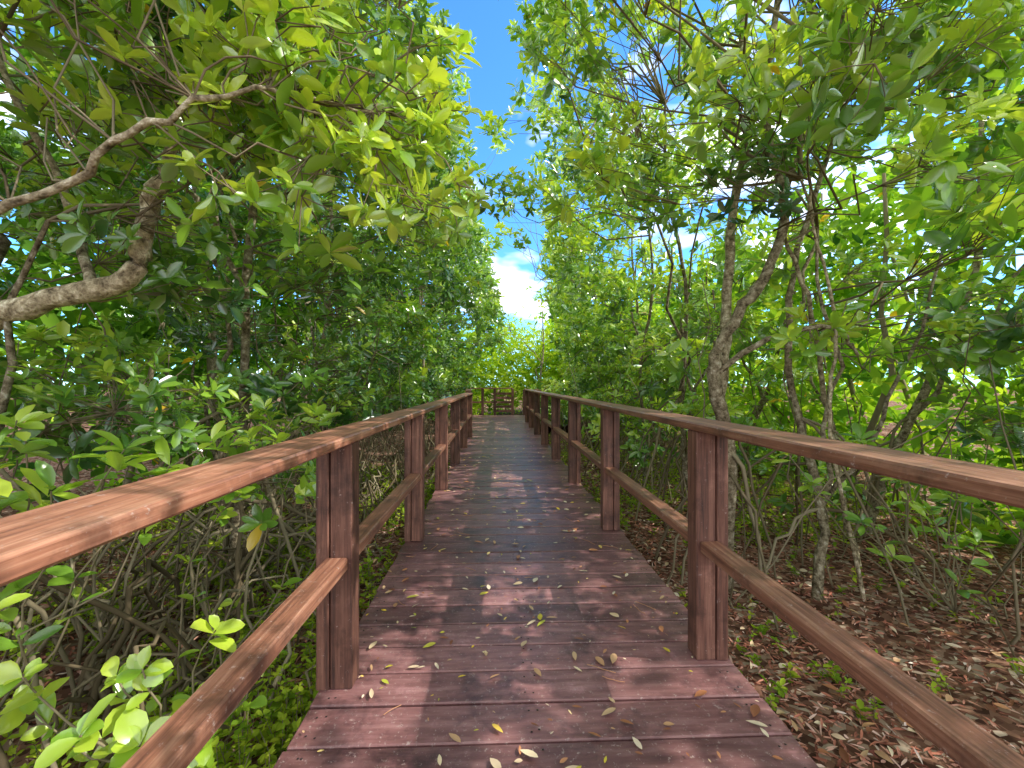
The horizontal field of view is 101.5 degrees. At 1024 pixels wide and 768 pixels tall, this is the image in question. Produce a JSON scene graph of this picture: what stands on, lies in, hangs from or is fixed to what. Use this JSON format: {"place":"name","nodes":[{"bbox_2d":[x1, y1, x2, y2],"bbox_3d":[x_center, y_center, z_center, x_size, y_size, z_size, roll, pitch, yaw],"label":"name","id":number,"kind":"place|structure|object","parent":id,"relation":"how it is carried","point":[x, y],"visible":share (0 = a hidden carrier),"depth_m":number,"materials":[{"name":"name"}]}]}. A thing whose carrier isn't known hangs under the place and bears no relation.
{"place":"outdoors","nodes":[
{"label":"outdoors","id":0,"kind":"place"},
{"bbox_2d":[0,386,1023,767],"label":"ground","id":1,"kind":"structure","parent":0,"point":[1014,734],"depth_m":3.02,"materials":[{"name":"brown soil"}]},
{"bbox_2d":[0,434,31,608],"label":"mangrove bush","id":2,"kind":"object","parent":1,"relation":"on","point":[6,488],"visible":0.38,"depth_m":1.33,"materials":[{"name":"green plant"}]},
{"bbox_2d":[0,12,148,646],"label":"mangrove tree","id":3,"kind":"object","parent":1,"relation":"on","point":[16,139],"visible":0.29,"depth_m":3.31,"materials":[{"name":"green plant"}]},
{"bbox_2d":[0,404,241,715],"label":"mangrove bush","id":4,"kind":"object","parent":1,"relation":"on","point":[41,476],"visible":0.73,"depth_m":1.73,"materials":[{"name":"green plant"}]},
{"bbox_2d":[0,615,288,767],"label":"seagrape bush","id":5,"kind":"object","parent":1,"relation":"on","point":[129,724],"visible":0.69,"depth_m":1.55,"materials":[{"name":"green plant"}]},
{"bbox_2d":[17,164,278,466],"bbox_3d":[-4.525,-1.988,6.145,2.892,7.620,3.833,0,0,-2],"label":"mangrove tree","id":6,"kind":"object","parent":1,"relation":"on","point":[217,454],"visible":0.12,"depth_m":5.69,"materials":[{"name":"green plant"}]},
{"bbox_2d":[0,0,344,736],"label":"mangrove tree","id":7,"kind":"object","parent":1,"relation":"on","point":[124,278],"visible":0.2,"depth_m":2.31,"materials":[{"name":"green plant"}]},
{"bbox_2d":[0,0,405,767],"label":"mangrove tree","id":8,"kind":"object","parent":1,"relation":"on","point":[64,430],"visible":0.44,"depth_m":2.18,"materials":[{"name":"green plant"}]},
{"bbox_2d":[0,460,449,767],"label":"mangrove seedlings","id":9,"kind":"object","parent":1,"relation":"on","point":[244,734],"visible":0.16,"depth_m":2.53,"materials":[{"name":"green plant"}]},
{"bbox_2d":[0,0,474,651],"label":"mangrove tree","id":10,"kind":"object","parent":1,"relation":"on","point":[310,280],"visible":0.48,"depth_m":3.30,"materials":[{"name":"green plant"}]},
{"bbox_2d":[175,465,315,691],"bbox_3d":[-1.368,1.042,2.174,0.746,1.249,0.409,0,0,-19],"label":"bush","id":11,"kind":"object","parent":1,"relation":"on","point":[229,512],"visible":0.78,"depth_m":2.19,"materials":[{"name":"green plant"}]},
{"bbox_2d":[0,0,491,270],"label":"mangrove tree","id":12,"kind":"object","parent":1,"relation":"on","point":[292,123],"visible":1,"depth_m":1.62,"materials":[{"name":"green plant"}]},
{"bbox_2d":[125,0,500,535],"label":"mangrove tree","id":13,"kind":"object","parent":1,"relation":"on","point":[396,265],"visible":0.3,"depth_m":5.40,"materials":[{"name":"green plant"}]},
{"bbox_2d":[250,152,380,436],"bbox_3d":[-4.595,-2.543,10.396,2.620,8.764,4.025,0,0,-2],"label":"mangrove tree","id":14,"kind":"object","parent":1,"relation":"on","point":[354,236],"visible":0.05,"depth_m":10.06,"materials":[{"name":"green plant"}]},
{"bbox_2d":[215,0,472,492],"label":"mangrove tree","id":15,"kind":"object","parent":1,"relation":"on","point":[419,322],"visible":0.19,"depth_m":7.26,"materials":[{"name":"green plant"}]},
{"bbox_2d":[338,24,500,460],"bbox_3d":[-2.171,-2.642,9.543,3.930,8.940,3.397,0,0,-2],"label":"mangrove tree","id":16,"kind":"object","parent":1,"relation":"on","point":[460,88],"visible":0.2,"depth_m":9.30,"materials":[{"name":"green plant"}]},
{"bbox_2d":[370,138,510,451],"bbox_3d":[-2.272,-2.683,12.217,4.480,8.998,3.684,0,0,-2],"label":"mangrove tree","id":17,"kind":"object","parent":1,"relation":"on","point":[444,353],"visible":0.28,"depth_m":12.31,"materials":[{"name":"green plant"}]},
{"bbox_2d":[406,188,503,432],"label":"mangrove tree","id":18,"kind":"object","parent":1,"relation":"on","point":[450,322],"visible":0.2,"depth_m":14.91,"materials":[{"name":"green plant"}]},
{"bbox_2d":[427,266,484,419],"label":"mangrove tree","id":19,"kind":"object","parent":1,"relation":"on","point":[477,381],"visible":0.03,"depth_m":20.89,"materials":[{"name":"green plant"}]},
{"bbox_2d":[412,240,504,422],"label":"mangrove tree","id":20,"kind":"object","parent":1,"relation":"on","point":[472,384],"visible":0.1,"depth_m":18.24,"materials":[{"name":"green plant"}]},
{"bbox_2d":[0,0,1023,550],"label":"background trees","id":21,"kind":"object","parent":1,"relation":"on","point":[870,388],"visible":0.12,"depth_m":6.27,"materials":[{"name":"green plant"}]},
{"bbox_2d":[0,258,1023,767],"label":"mangrove prop roots","id":22,"kind":"object","parent":1,"relation":"on","point":[106,622],"visible":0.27,"depth_m":2.97,"materials":[{"name":"brown plant"}]},
{"bbox_2d":[0,476,1023,767],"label":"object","id":23,"kind":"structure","parent":1,"relation":"on","point":[850,712],"depth_m":2.72,"materials":[{"name":"plant"}]},
{"bbox_2d":[485,253,556,413],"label":"mangrove tree","id":24,"kind":"object","parent":1,"relation":"on","point":[503,350],"visible":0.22,"depth_m":20.36,"materials":[{"name":"green plant"}]},
{"bbox_2d":[273,415,818,767],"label":"boardwalk","id":25,"kind":"structure","parent":1,"relation":"on","point":[655,690],"depth_m":1.95,"materials":[{"name":"wood"}]},
{"bbox_2d":[0,393,472,767],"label":"wooden railing","id":26,"kind":"object","parent":25,"relation":"on","point":[33,541],"visible":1,"depth_m":1.25,"materials":[{"name":"brown wood"}]},
{"bbox_2d":[465,388,513,414],"bbox_3d":[-0.752,0.718,13.880,1.900,1.122,7.154,0,0,-2],"label":"wooden railing","id":27,"kind":"object","parent":25,"relation":"on","point":[495,402],"visible":0.72,"depth_m":17.32,"materials":[{"name":"brown wood"}]},
{"bbox_2d":[302,420,782,767],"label":"fallen leaves","id":28,"kind":"object","parent":25,"relation":"on","point":[754,710],"visible":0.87,"depth_m":1.93,"materials":[{"name":"brown plant"}]},
{"bbox_2d":[523,389,614,414],"bbox_3d":[2.654,0.738,17.401,4.410,1.082,0.150,0,0,-2],"label":"wooden railing","id":29,"kind":"object","parent":25,"relation":"on","point":[524,400],"visible":0.08,"depth_m":17.28,"materials":[{"name":"brown wood"}]},
{"bbox_2d":[525,389,1023,767],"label":"wooden railing","id":30,"kind":"object","parent":25,"relation":"on","point":[959,738],"visible":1,"depth_m":1.57,"materials":[{"name":"brown wood"}]},
{"bbox_2d":[492,195,624,432],"bbox_3d":[1.939,-2.584,14.443,5.205,8.817,5.385,0,0,-2],"label":"mangrove tree","id":31,"kind":"object","parent":1,"relation":"on","point":[547,384],"visible":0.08,"depth_m":13.44,"materials":[{"name":"green plant"}]},
{"bbox_2d":[539,245,603,387],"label":"mangrove tree","id":32,"kind":"object","parent":1,"relation":"on","point":[563,377],"depth_m":17.75,"materials":[{"name":"green plant"}]},
{"bbox_2d":[504,72,683,457],"bbox_3d":[1.753,-2.051,8.626,3.816,7.744,3.149,0,0,-2],"label":"mangrove tree","id":33,"kind":"object","parent":1,"relation":"on","point":[593,382],"visible":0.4,"depth_m":8.35,"materials":[{"name":"green plant"}]},
{"bbox_2d":[525,142,662,447],"bbox_3d":[1.994,-2.078,10.782,3.485,7.797,3.360,0,0,-2],"label":"mangrove tree","id":34,"kind":"object","parent":1,"relation":"on","point":[549,287],"visible":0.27,"depth_m":10.68,"materials":[{"name":"green plant"}]},
{"bbox_2d":[476,0,755,500],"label":"mangrove tree","id":35,"kind":"object","parent":1,"relation":"on","point":[624,288],"visible":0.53,"depth_m":6.30,"materials":[{"name":"green plant"}]},
{"bbox_2d":[599,265,698,442],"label":"mangrove tree","id":36,"kind":"object","parent":1,"relation":"on","point":[621,270],"visible":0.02,"depth_m":11.70,"materials":[{"name":"green plant"}]},
{"bbox_2d":[522,0,799,522],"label":"mangrove tree","id":37,"kind":"object","parent":1,"relation":"on","point":[670,177],"visible":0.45,"depth_m":4.78,"materials":[{"name":"green plant"}]},
{"bbox_2d":[662,144,810,480],"bbox_3d":[4.309,-1.197,7.490,3.601,6.042,3.360,0,0,35],"label":"mangrove tree","id":38,"kind":"object","parent":1,"relation":"on","point":[719,265],"visible":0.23,"depth_m":7.38,"materials":[{"name":"green plant"}]},
{"bbox_2d":[515,0,1023,627],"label":"mangrove tree","id":39,"kind":"object","parent":1,"relation":"on","point":[983,218],"visible":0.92,"depth_m":2.98,"materials":[{"name":"green plant"}]},
{"bbox_2d":[548,433,1011,547],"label":"mangrove seedlings","id":40,"kind":"object","parent":1,"relation":"on","point":[748,522],"visible":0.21,"depth_m":5.20,"materials":[{"name":"green plant"}]},
{"bbox_2d":[623,0,1023,638],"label":"mangrove tree","id":41,"kind":"object","parent":1,"relation":"on","point":[877,86],"visible":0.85,"depth_m":2.91,"materials":[{"name":"green plant"}]},
{"bbox_2d":[649,508,1023,722],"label":"mangrove seedlings","id":42,"kind":"object","parent":1,"relation":"on","point":[781,689],"visible":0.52,"depth_m":2.65,"materials":[{"name":"green plant"}]},
{"bbox_2d":[747,121,1023,563],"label":"mangrove tree","id":43,"kind":"object","parent":1,"relation":"on","point":[914,412],"visible":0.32,"depth_m":4.38,"materials":[{"name":"green plant"}]},
{"bbox_2d":[771,409,1007,614],"bbox_3d":[2.767,0.918,2.947,1.509,1.495,0.753,0,0,-2],"label":"mangrove bush","id":44,"kind":"object","parent":1,"relation":"on","point":[811,484],"visible":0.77,"depth_m":2.96,"materials":[{"name":"green plant"}]},
{"bbox_2d":[0,0,1023,386],"label":"sky","id":45,"kind":"structure","parent":0,"point":[487,20],"materials":[{"name":"blue"}]}
]}

